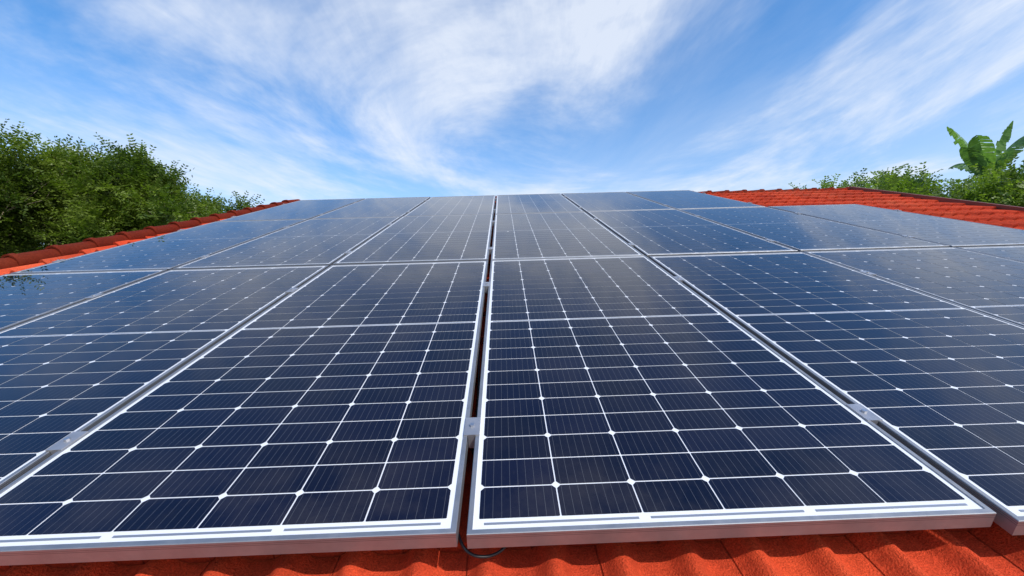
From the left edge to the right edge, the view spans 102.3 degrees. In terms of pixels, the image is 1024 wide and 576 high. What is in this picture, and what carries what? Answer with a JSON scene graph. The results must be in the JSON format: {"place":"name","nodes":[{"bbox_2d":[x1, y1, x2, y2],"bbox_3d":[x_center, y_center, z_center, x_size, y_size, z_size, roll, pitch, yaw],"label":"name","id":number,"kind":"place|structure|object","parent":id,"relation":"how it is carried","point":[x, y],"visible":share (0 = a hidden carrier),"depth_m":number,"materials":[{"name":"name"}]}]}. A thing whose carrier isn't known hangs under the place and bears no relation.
{"place":"outdoors","nodes":[
{"label":"outdoors","id":0,"kind":"place"},
{"bbox_2d":[0,119,50,255],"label":"tree","id":1,"kind":"object","parent":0,"point":[8,183],"depth_m":8.32,"materials":[{"name":"green plant"}]},
{"bbox_2d":[9,133,199,249],"bbox_3d":[-9.218,0.655,10.179,3.498,7.881,5.226,-1,-4,-18],"label":"tree","id":2,"kind":"object","parent":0,"point":[81,227],"depth_m":8.67,"materials":[{"name":"green plant"}]},
{"bbox_2d":[0,121,233,257],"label":"tree","id":3,"kind":"object","parent":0,"point":[44,163],"depth_m":8.62,"materials":[{"name":"green plant"}]},
{"bbox_2d":[188,187,264,217],"bbox_3d":[-8.107,0.847,11.156,3.536,7.537,3.006,-2,-3,-1],"label":"bush","id":4,"kind":"object","parent":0,"point":[240,204],"depth_m":11.21,"materials":[{"name":"green plant"}]},
{"bbox_2d":[0,0,1023,211],"label":"sky","id":5,"kind":"structure","parent":0,"point":[274,100],"materials":[{"name":"blue"}]},
{"label":"ground","id":6,"kind":"structure","parent":0,"visible":0},
{"bbox_2d":[800,181,844,188],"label":"shrub","id":7,"kind":"object","parent":6,"relation":"on","point":[843,185],"depth_m":8.45,"materials":[{"name":"green plant"}]},
{"bbox_2d":[793,173,855,188],"bbox_3d":[7.104,0.783,9.581,3.434,6.510,3.061,-2,-3,-1],"label":"shrub","id":8,"kind":"object","parent":6,"relation":"on","point":[832,184],"visible":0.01,"depth_m":8.82,"materials":[{"name":"green plant"}]},
{"bbox_2d":[821,168,875,187],"bbox_3d":[7.315,0.739,9.252,2.360,6.535,2.948,-2,-3,-1],"label":"shrub","id":9,"kind":"object","parent":6,"relation":"on","point":[854,181],"visible":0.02,"depth_m":8.93,"materials":[{"name":"green plant"}]},
{"bbox_2d":[850,166,956,196],"bbox_3d":[7.065,0.792,7.332,3.279,6.222,2.682,-2,-3,-1],"label":"shrub","id":10,"kind":"object","parent":6,"relation":"on","point":[894,179],"visible":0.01,"depth_m":7.09,"materials":[{"name":"green plant"}]},
{"bbox_2d":[853,163,1007,203],"bbox_3d":[7.910,0.692,7.931,3.427,6.438,2.938,-2,-3,-1],"label":"shrub","id":11,"kind":"object","parent":6,"relation":"on","point":[877,177],"depth_m":7.92,"materials":[{"name":"green plant"}]},
{"bbox_2d":[882,169,1005,203],"bbox_3d":[7.268,0.852,7.316,2.869,6.085,3.417,-2,-3,-1],"label":"shrub","id":12,"kind":"object","parent":6,"relation":"on","point":[923,172],"visible":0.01,"depth_m":7.34,"materials":[{"name":"green plant"}]},
{"bbox_2d":[893,161,1023,203],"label":"shrub","id":13,"kind":"object","parent":6,"relation":"on","point":[961,192],"visible":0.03,"depth_m":7.36,"materials":[{"name":"green plant"}]},
{"bbox_2d":[941,162,1017,197],"bbox_3d":[10.586,0.516,9.111,2.973,6.776,2.171,-2,-3,-1],"label":"shrub","id":14,"kind":"object","parent":6,"relation":"on","point":[997,170],"depth_m":8.88,"materials":[{"name":"green plant"}]},
{"bbox_2d":[947,121,1023,175],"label":"banana plant","id":15,"kind":"object","parent":6,"relation":"on","point":[976,149],"depth_m":9.07,"materials":[{"name":"green plant"}]},
{"bbox_2d":[951,152,1023,206],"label":"shrub","id":16,"kind":"object","parent":6,"relation":"on","point":[1004,177],"depth_m":6.68,"materials":[{"name":"green plant"}]},
{"bbox_2d":[963,160,1023,206],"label":"shrub","id":17,"kind":"object","parent":6,"relation":"on","point":[1019,200],"depth_m":6.46,"materials":[{"name":"green plant"}]},
{"bbox_2d":[980,166,1021,182],"bbox_3d":[11.412,0.590,8.869,2.970,6.548,2.868,-2,-3,-1],"label":"shrub","id":18,"kind":"object","parent":6,"relation":"on","point":[999,168],"depth_m":8.73,"materials":[{"name":"green plant"}]},
{"bbox_3d":[0.694,1.234,6.978,10.342,5.377,13.161,-2,-3,-1],"label":"house roof","id":19,"kind":"object","parent":6,"relation":"on","visible":0},
{"bbox_2d":[0,188,1023,575],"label":"roof tiles","id":20,"kind":"object","parent":19,"relation":"on","point":[994,550],"visible":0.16,"depth_m":0.84,"materials":[{"name":"red tile"}]},
{"bbox_2d":[45,193,914,454],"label":"panel clamps","id":21,"kind":"object","parent":20,"relation":"on","point":[471,428],"visible":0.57,"depth_m":1.07,"materials":[{"name":"metal"}]},
{"bbox_2d":[0,269,166,330],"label":"solar panel","id":22,"kind":"object","parent":21,"relation":"attached to","point":[25,297],"visible":0.97,"depth_m":2.28,"materials":[{"name":"glass"},{"name":"silicon solar cells"},{"name":"aluminium"}]},
{"bbox_2d":[11,219,307,273],"bbox_3d":[-2.720,-0.410,3.589,1.000,0.035,2.000,-2,19,-1],"label":"solar panel","id":23,"kind":"object","parent":21,"relation":"attached to","point":[170,251],"visible":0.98,"depth_m":3.22,"materials":[{"name":"glass"},{"name":"silicon solar cells"},{"name":"aluminium"}]},
{"bbox_2d":[0,265,328,489],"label":"solar panel","id":24,"kind":"object","parent":21,"relation":"attached to","point":[87,365],"visible":1,"depth_m":1.59,"materials":[{"name":"glass"},{"name":"silicon solar cells"},{"name":"aluminium"}]},
{"bbox_2d":[173,217,400,269],"bbox_3d":[-1.701,-0.441,3.607,1.000,0.035,2.000,-2,19,-1],"label":"solar panel","id":25,"kind":"object","parent":21,"relation":"attached to","point":[314,242],"visible":0.99,"depth_m":3.23,"materials":[{"name":"glass"},{"name":"silicon solar cells"},{"name":"aluminium"}]},
{"bbox_2d":[220,198,364,220],"bbox_3d":[-2.772,-1.051,5.501,1.000,0.037,2.000,-2,19,-1],"label":"solar panel","id":26,"kind":"object","parent":21,"relation":"attached to","point":[304,209],"visible":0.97,"depth_m":5.26,"materials":[{"name":"glass"},{"name":"silicon solar cells"},{"name":"aluminium"}]},
{"bbox_2d":[311,197,429,218],"bbox_3d":[-1.753,-1.081,5.519,1.000,0.037,2.000,-2,19,-1],"label":"solar panel","id":27,"kind":"object","parent":21,"relation":"attached to","point":[383,207],"visible":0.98,"depth_m":5.29,"materials":[{"name":"metal"}]},
{"bbox_2d":[476,348,479,416],"bbox_3d":[-0.118,0.324,1.380,0.026,0.016,0.650,-2,19,-1],"label":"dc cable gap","id":28,"kind":"object","parent":21,"relation":"attached to","point":[478,381],"visible":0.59,"depth_m":1.41,"materials":[{"name":"black"}]},
{"bbox_2d":[458,533,506,558],"bbox_3d":[-0.067,0.462,0.930,0.186,0.034,0.294,-2,19,-1],"label":"cable","id":29,"kind":"object","parent":21,"relation":"attached to","point":[468,552],"visible":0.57,"depth_m":0.80,"materials":[{"name":"black rubber"}]},
{"bbox_2d":[333,212,642,264],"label":"solar panels","id":30,"kind":"object","parent":21,"relation":"attached to","point":[430,238],"depth_m":3.26,"materials":[{"name":"blue glass"}]},
{"bbox_2d":[404,193,584,215],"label":"solar panels","id":31,"kind":"object","parent":21,"relation":"attached to","point":[531,203],"depth_m":5.31,"materials":[{"name":"blue glass"}]},
{"bbox_2d":[0,255,996,565],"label":"solar panels","id":32,"kind":"object","parent":21,"relation":"attached to","point":[633,398],"depth_m":1.02,"materials":[{"name":"blue glass"}]},
{"bbox_2d":[561,192,673,212],"bbox_3d":[1.306,-1.173,5.572,1.000,0.036,2.000,-2,19,-1],"label":"solar panel","id":33,"kind":"object","parent":21,"relation":"attached to","point":[607,201],"visible":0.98,"depth_m":5.34,"materials":[{"name":"metal"}]},
{"bbox_2d":[587,209,797,257],"bbox_3d":[1.357,-0.534,3.662,1.000,0.035,2.000,-2,19,-1],"label":"solar panel","id":34,"kind":"object","parent":21,"relation":"attached to","point":[661,232],"visible":0.98,"depth_m":3.28,"materials":[{"name":"metal"}]},
{"bbox_2d":[627,190,764,208],"bbox_3d":[2.325,-1.203,5.589,1.000,0.035,2.000,-2,19,-1],"label":"solar panel","id":35,"kind":"object","parent":21,"relation":"attached to","point":[681,199],"visible":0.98,"depth_m":5.35,"materials":[{"name":"metal"}]},
{"bbox_2d":[677,207,948,251],"bbox_3d":[2.377,-0.565,3.680,1.000,0.037,2.000,-2,19,-1],"label":"solar panel","id":36,"kind":"object","parent":21,"relation":"attached to","point":[799,232],"visible":0.98,"depth_m":3.30,"materials":[{"name":"metal"}]},
{"bbox_2d":[649,252,1023,534],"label":"solar panel","id":37,"kind":"object","parent":21,"relation":"attached to","point":[937,383],"visible":0.99,"depth_m":1.39,"materials":[{"name":"glass"}]},
{"bbox_2d":[768,204,1023,246],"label":"solar panel","id":38,"kind":"object","parent":21,"relation":"attached to","point":[950,232],"visible":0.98,"depth_m":3.42,"materials":[{"name":"metal"}]},
{"bbox_2d":[804,247,1023,325],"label":"solar panel","id":39,"kind":"object","parent":21,"relation":"attached to","point":[991,285],"visible":0.98,"depth_m":2.19,"materials":[{"name":"glass"}]},
{"bbox_2d":[956,245,1023,261],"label":"solar panel","id":40,"kind":"object","parent":21,"relation":"attached to","point":[1016,252],"visible":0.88,"depth_m":2.60,"materials":[{"name":"glass"}]},
{"bbox_2d":[849,186,1023,210],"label":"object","id":41,"kind":"object","parent":19,"relation":"attached to","point":[972,203],"visible":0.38,"depth_m":5.34,"materials":[{"name":"red"}]},
{"bbox_2d":[0,199,299,268],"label":"verge caps","id":42,"kind":"object","parent":41,"relation":"attached to","point":[10,260],"visible":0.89,"depth_m":3.95,"materials":[{"name":"red tile"}]},
{"bbox_2d":[496,187,849,197],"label":"ridge caps","id":43,"kind":"object","parent":41,"relation":"attached to","point":[762,190],"visible":0.16,"depth_m":6.98,"materials":[{"name":"red tile"}]}
]}

